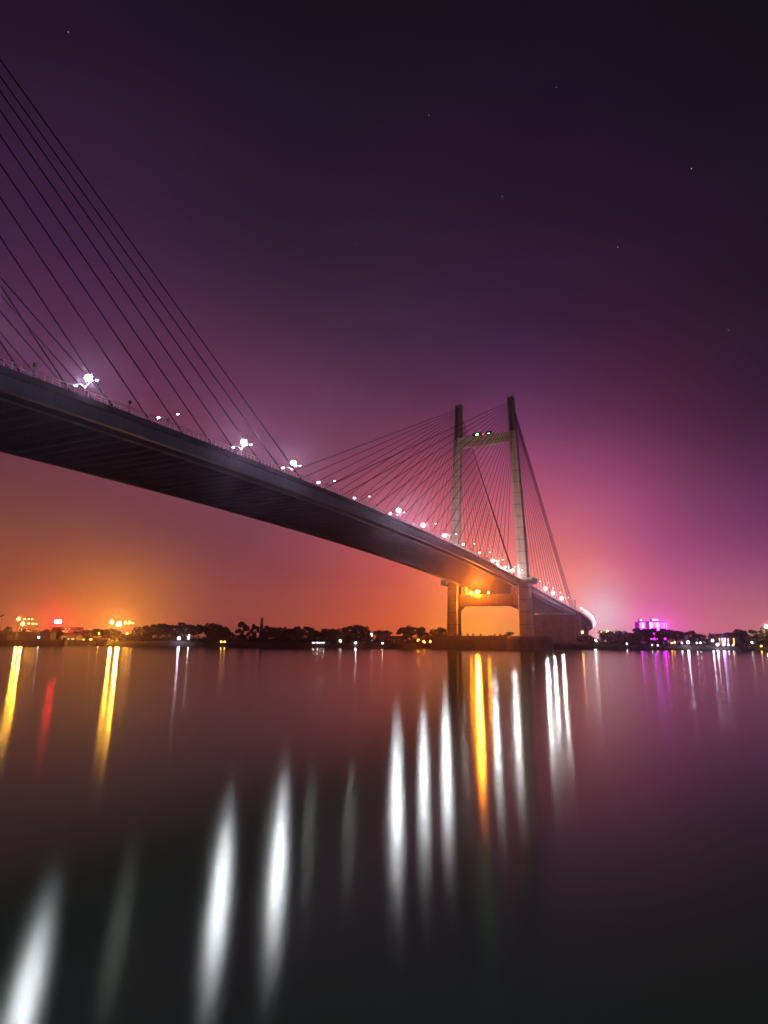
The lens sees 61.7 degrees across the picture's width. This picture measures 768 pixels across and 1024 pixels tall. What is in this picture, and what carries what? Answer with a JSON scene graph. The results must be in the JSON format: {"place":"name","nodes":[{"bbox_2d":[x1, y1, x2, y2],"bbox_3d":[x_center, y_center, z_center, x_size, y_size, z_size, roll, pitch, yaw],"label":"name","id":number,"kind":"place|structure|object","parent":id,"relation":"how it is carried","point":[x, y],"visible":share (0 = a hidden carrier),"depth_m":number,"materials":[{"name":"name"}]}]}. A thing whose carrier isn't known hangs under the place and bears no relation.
{"place":"outdoors","nodes":[
{"label":"outdoors","id":0,"kind":"place"},
{"bbox_2d":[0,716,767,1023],"bbox_3d":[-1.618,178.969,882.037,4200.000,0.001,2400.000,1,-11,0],"label":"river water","id":1,"kind":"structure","parent":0,"point":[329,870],"depth_m":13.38,"materials":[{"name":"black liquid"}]},
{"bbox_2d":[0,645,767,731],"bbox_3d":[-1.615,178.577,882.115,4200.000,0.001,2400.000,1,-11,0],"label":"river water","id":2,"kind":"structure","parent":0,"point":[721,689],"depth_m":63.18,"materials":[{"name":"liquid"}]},
{"bbox_2d":[0,632,68,645],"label":"moored vessel","id":3,"kind":"object","parent":2,"relation":"on","point":[39,638],"visible":0.93,"depth_m":298.32,"materials":[{"name":"paint"}]},
{"bbox_2d":[95,640,107,644],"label":"moored vessel","id":4,"kind":"object","parent":2,"relation":"on","point":[100,642],"visible":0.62,"depth_m":328.81,"materials":[{"name":"paint"}]},
{"bbox_2d":[0,0,767,642],"label":"sky","id":5,"kind":"structure","parent":0,"point":[378,219],"materials":[{"name":"purple"}]},
{"bbox_2d":[13,637,767,650],"bbox_3d":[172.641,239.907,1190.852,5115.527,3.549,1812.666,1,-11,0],"label":"ground","id":6,"kind":"structure","parent":0,"point":[87,641],"depth_m":318.82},
{"bbox_2d":[0,626,18,635],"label":"tree","id":7,"kind":"object","parent":6,"relation":"on","point":[5,631],"visible":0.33,"depth_m":321.07,"materials":[{"name":"green plant"}]},
{"bbox_2d":[10,628,29,638],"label":"tree","id":8,"kind":"object","parent":6,"relation":"on","point":[16,634],"visible":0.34,"depth_m":320.13,"materials":[{"name":"green plant"}]},
{"bbox_2d":[43,627,64,637],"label":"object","id":9,"kind":"object","parent":6,"relation":"on","point":[60,633],"visible":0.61,"depth_m":320.08,"materials":[{"name":"green plant"}]},
{"bbox_2d":[49,627,83,632],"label":"apartment tower","id":10,"kind":"structure","parent":6,"relation":"on","point":[69,629],"depth_m":721.62,"materials":[{"name":"orange"}]},
{"bbox_2d":[61,633,81,639],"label":"riverside house","id":11,"kind":"structure","parent":6,"relation":"on","point":[75,636],"depth_m":342.10,"materials":[{"name":"paint"}]},
{"bbox_2d":[76,629,99,638],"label":"tree","id":12,"kind":"object","parent":6,"relation":"on","point":[86,634],"visible":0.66,"depth_m":387.23,"materials":[{"name":"green plant"}]},
{"bbox_2d":[88,628,121,638],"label":"tree","id":13,"kind":"object","parent":6,"relation":"on","point":[102,633],"visible":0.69,"depth_m":384.03,"materials":[{"name":"green plant"}]},
{"bbox_2d":[106,632,122,638],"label":"tree","id":14,"kind":"object","parent":6,"relation":"on","point":[113,635],"visible":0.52,"depth_m":371.21,"materials":[{"name":"green plant"}]},
{"bbox_2d":[121,632,142,640],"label":"tree","id":15,"kind":"object","parent":6,"relation":"on","point":[133,637],"visible":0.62,"depth_m":324.17,"materials":[{"name":"green plant"}]},
{"bbox_2d":[131,626,160,636],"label":"tree","id":16,"kind":"object","parent":6,"relation":"on","point":[144,631],"visible":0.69,"depth_m":328.10,"materials":[{"name":"green plant"}]},
{"bbox_2d":[142,623,172,635],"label":"tree","id":17,"kind":"object","parent":6,"relation":"on","point":[154,626],"visible":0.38,"depth_m":333.35,"materials":[{"name":"green plant"}]},
{"bbox_2d":[158,624,184,636],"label":"tree","id":18,"kind":"object","parent":6,"relation":"on","point":[169,631],"visible":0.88,"depth_m":324.68,"materials":[{"name":"green plant"}]},
{"bbox_2d":[175,622,186,638],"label":"tree","id":19,"kind":"object","parent":6,"relation":"on","point":[183,624],"visible":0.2,"depth_m":330.95,"materials":[{"name":"green plant"}]},
{"bbox_2d":[179,624,205,638],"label":"tree","id":20,"kind":"object","parent":6,"relation":"on","point":[194,630],"visible":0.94,"depth_m":321.80,"materials":[{"name":"green plant"}]},
{"bbox_2d":[202,622,230,640],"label":"tree","id":21,"kind":"object","parent":6,"relation":"on","point":[214,630],"visible":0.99,"depth_m":318.09,"materials":[{"name":"green plant"}]},
{"bbox_2d":[222,632,237,640],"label":"tree","id":22,"kind":"object","parent":6,"relation":"on","point":[231,634],"visible":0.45,"depth_m":321.74,"materials":[{"name":"green plant"}]},
{"bbox_2d":[235,621,249,639],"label":"tree","id":23,"kind":"object","parent":6,"relation":"on","point":[243,625],"visible":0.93,"depth_m":319.46,"materials":[{"name":"green plant"}]},
{"bbox_2d":[249,624,259,640],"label":"tree","id":24,"kind":"object","parent":6,"relation":"on","point":[252,629],"visible":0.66,"depth_m":323.37,"materials":[{"name":"green plant"}]},
{"bbox_2d":[258,618,263,639],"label":"chimney","id":25,"kind":"object","parent":6,"relation":"on","point":[261,626],"visible":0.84,"depth_m":325.43,"materials":[{"name":"metal"}]},
{"bbox_2d":[260,625,270,640],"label":"tree","id":26,"kind":"object","parent":6,"relation":"on","point":[267,627],"visible":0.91,"depth_m":317.62,"materials":[{"name":"green plant"}]},
{"bbox_2d":[262,627,290,638],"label":"tree","id":27,"kind":"object","parent":6,"relation":"on","point":[277,632],"visible":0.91,"depth_m":315.98,"materials":[{"name":"green plant"}]},
{"bbox_2d":[0,59,581,649],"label":"cable stayed bridge","id":28,"kind":"structure","parent":6,"relation":"on","point":[46,423],"depth_m":153.26,"materials":[{"name":"concrete"}]},
{"bbox_2d":[27,362,37,376],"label":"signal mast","id":29,"kind":"object","parent":28,"relation":"on","point":[34,364],"visible":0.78,"depth_m":88.98,"materials":[{"name":"metal"}]},
{"bbox_2d":[73,374,98,395],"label":"street lamp","id":30,"kind":"object","parent":28,"relation":"on","point":[89,378],"visible":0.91,"depth_m":96.34,"materials":[{"name":"paint"}]},
{"bbox_2d":[157,412,179,426],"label":"street lamp","id":31,"kind":"object","parent":28,"relation":"on","point":[167,419],"visible":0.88,"depth_m":111.10,"materials":[{"name":"metal"}]},
{"bbox_2d":[231,439,252,455],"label":"street lamp","id":32,"kind":"object","parent":28,"relation":"on","point":[243,442],"visible":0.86,"depth_m":129.08,"materials":[{"name":"paint"}]},
{"bbox_2d":[283,461,301,474],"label":"street lamp","id":33,"kind":"object","parent":28,"relation":"on","point":[294,463],"visible":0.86,"depth_m":144.71,"materials":[{"name":"paint"}]},
{"bbox_2d":[390,508,404,518],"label":"street lamp","id":34,"kind":"object","parent":28,"relation":"on","point":[398,510],"visible":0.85,"depth_m":194.68,"materials":[{"name":"paint"}]},
{"bbox_2d":[472,431,491,435],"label":"beacon board","id":35,"kind":"object","parent":28,"relation":"on","point":[476,434],"visible":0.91,"depth_m":337.72,"materials":[{"name":"metal"}]},
{"bbox_2d":[284,626,315,637],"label":"tree","id":36,"kind":"object","parent":6,"relation":"on","point":[296,631],"visible":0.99,"depth_m":316.64,"materials":[{"name":"green plant"}]},
{"bbox_2d":[313,628,344,639],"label":"tree","id":37,"kind":"object","parent":6,"relation":"on","point":[329,633],"visible":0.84,"depth_m":316.71,"materials":[{"name":"green plant"}]},
{"bbox_2d":[336,635,343,642],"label":"riverside house","id":38,"kind":"structure","parent":6,"relation":"on","point":[339,637],"depth_m":315.71,"materials":[{"name":"paint"}]},
{"bbox_2d":[333,627,351,639],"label":"tree","id":39,"kind":"object","parent":6,"relation":"on","point":[345,629],"visible":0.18,"depth_m":324.77,"materials":[{"name":"green plant"}]},
{"bbox_2d":[343,624,370,635],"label":"tree","id":40,"kind":"object","parent":6,"relation":"on","point":[358,629],"visible":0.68,"depth_m":336.06,"materials":[{"name":"green plant"}]},
{"bbox_2d":[349,633,373,640],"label":"tree","id":41,"kind":"object","parent":6,"relation":"on","point":[362,636],"visible":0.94,"depth_m":315.82,"materials":[{"name":"green plant"}]},
{"bbox_2d":[373,630,391,635],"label":"tree","id":42,"kind":"object","parent":6,"relation":"on","point":[383,633],"visible":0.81,"depth_m":395.01,"materials":[{"name":"green plant"}]},
{"bbox_2d":[13,633,767,646],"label":"undergrowth","id":43,"kind":"object","parent":6,"relation":"on","point":[280,640],"visible":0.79,"depth_m":321.78,"materials":[{"name":"plant"}]},
{"bbox_2d":[376,636,406,641],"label":"riverside shed","id":44,"kind":"structure","parent":6,"relation":"on","point":[392,638],"depth_m":335.18,"materials":[{"name":"paint"}]},
{"bbox_2d":[396,625,429,638],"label":"tree","id":45,"kind":"object","parent":6,"relation":"on","point":[408,631],"visible":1,"depth_m":333.13,"materials":[{"name":"green plant"}]},
{"bbox_2d":[429,627,446,637],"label":"tree","id":46,"kind":"object","parent":6,"relation":"on","point":[440,631],"visible":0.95,"depth_m":353.83,"materials":[{"name":"green plant"}]},
{"bbox_2d":[501,632,514,635],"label":"tree","id":47,"kind":"object","parent":6,"relation":"on","point":[509,633],"visible":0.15,"depth_m":485.30,"materials":[{"name":"green plant"}]},
{"bbox_2d":[537,610,592,638],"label":"approach viaduct","id":48,"kind":"object","parent":6,"relation":"on","point":[587,625],"visible":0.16,"depth_m":515.35,"materials":[{"name":"paint"}]},
{"bbox_2d":[576,635,595,643],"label":"tree","id":49,"kind":"object","parent":6,"relation":"on","point":[588,638],"visible":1,"depth_m":349.67,"materials":[{"name":"green plant"}]},
{"bbox_2d":[597,630,623,644],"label":"tree","id":50,"kind":"object","parent":6,"relation":"on","point":[602,635],"visible":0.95,"depth_m":358.17,"materials":[{"name":"green plant"}]},
{"bbox_2d":[612,633,633,643],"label":"tree","id":51,"kind":"object","parent":6,"relation":"on","point":[621,641],"visible":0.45,"depth_m":358.19,"materials":[{"name":"green plant"}]},
{"bbox_2d":[621,628,651,643],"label":"tree","id":52,"kind":"object","parent":6,"relation":"on","point":[628,635],"visible":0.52,"depth_m":362.20,"materials":[{"name":"green plant"}]},
{"bbox_2d":[635,619,644,642],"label":"lit tower block","id":53,"kind":"structure","parent":6,"relation":"on","point":[640,624],"depth_m":820.11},
{"bbox_2d":[633,628,663,640],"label":"tree","id":54,"kind":"object","parent":6,"relation":"on","point":[645,633],"visible":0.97,"depth_m":359.81,"materials":[{"name":"green plant"}]},
{"bbox_2d":[645,619,667,642],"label":"lit tower block","id":55,"kind":"structure","parent":6,"relation":"on","point":[652,623],"depth_m":829.67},
{"bbox_2d":[647,627,675,638],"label":"tree","id":56,"kind":"object","parent":6,"relation":"on","point":[666,633],"visible":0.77,"depth_m":359.26,"materials":[{"name":"green plant"}]},
{"bbox_2d":[663,630,683,642],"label":"tree","id":57,"kind":"object","parent":6,"relation":"on","point":[680,633],"visible":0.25,"depth_m":365.88,"materials":[{"name":"green plant"}]},
{"bbox_2d":[674,630,701,642],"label":"tree","id":58,"kind":"object","parent":6,"relation":"on","point":[692,635],"visible":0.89,"depth_m":359.85,"materials":[{"name":"green plant"}]},
{"bbox_2d":[700,635,713,645],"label":"tree","id":59,"kind":"object","parent":6,"relation":"on","point":[705,636],"visible":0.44,"depth_m":360.46,"materials":[{"name":"green plant"}]},
{"bbox_2d":[708,633,723,635],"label":"tree","id":60,"kind":"object","parent":6,"relation":"on","point":[721,634],"visible":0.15,"depth_m":372.48,"materials":[{"name":"green plant"}]},
{"bbox_2d":[708,636,739,645],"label":"riverside pavilion","id":61,"kind":"structure","parent":6,"relation":"on","point":[732,638],"depth_m":360.17,"materials":[{"name":"white"}]},
{"bbox_2d":[728,629,761,643],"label":"tree","id":62,"kind":"object","parent":6,"relation":"on","point":[742,634],"visible":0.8,"depth_m":359.64,"materials":[{"name":"green plant"}]},
{"bbox_2d":[743,636,756,645],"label":"riverside house","id":63,"kind":"structure","parent":6,"relation":"on","point":[749,638],"depth_m":356.97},
{"bbox_2d":[756,634,767,644],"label":"tree","id":64,"kind":"object","parent":6,"relation":"on","point":[763,637],"visible":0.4,"depth_m":360.44,"materials":[{"name":"green plant"}]},
{"bbox_2d":[759,627,767,635],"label":"tree","id":65,"kind":"object","parent":6,"relation":"on","point":[762,629],"visible":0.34,"depth_m":367.92,"materials":[{"name":"green plant"}]}
]}

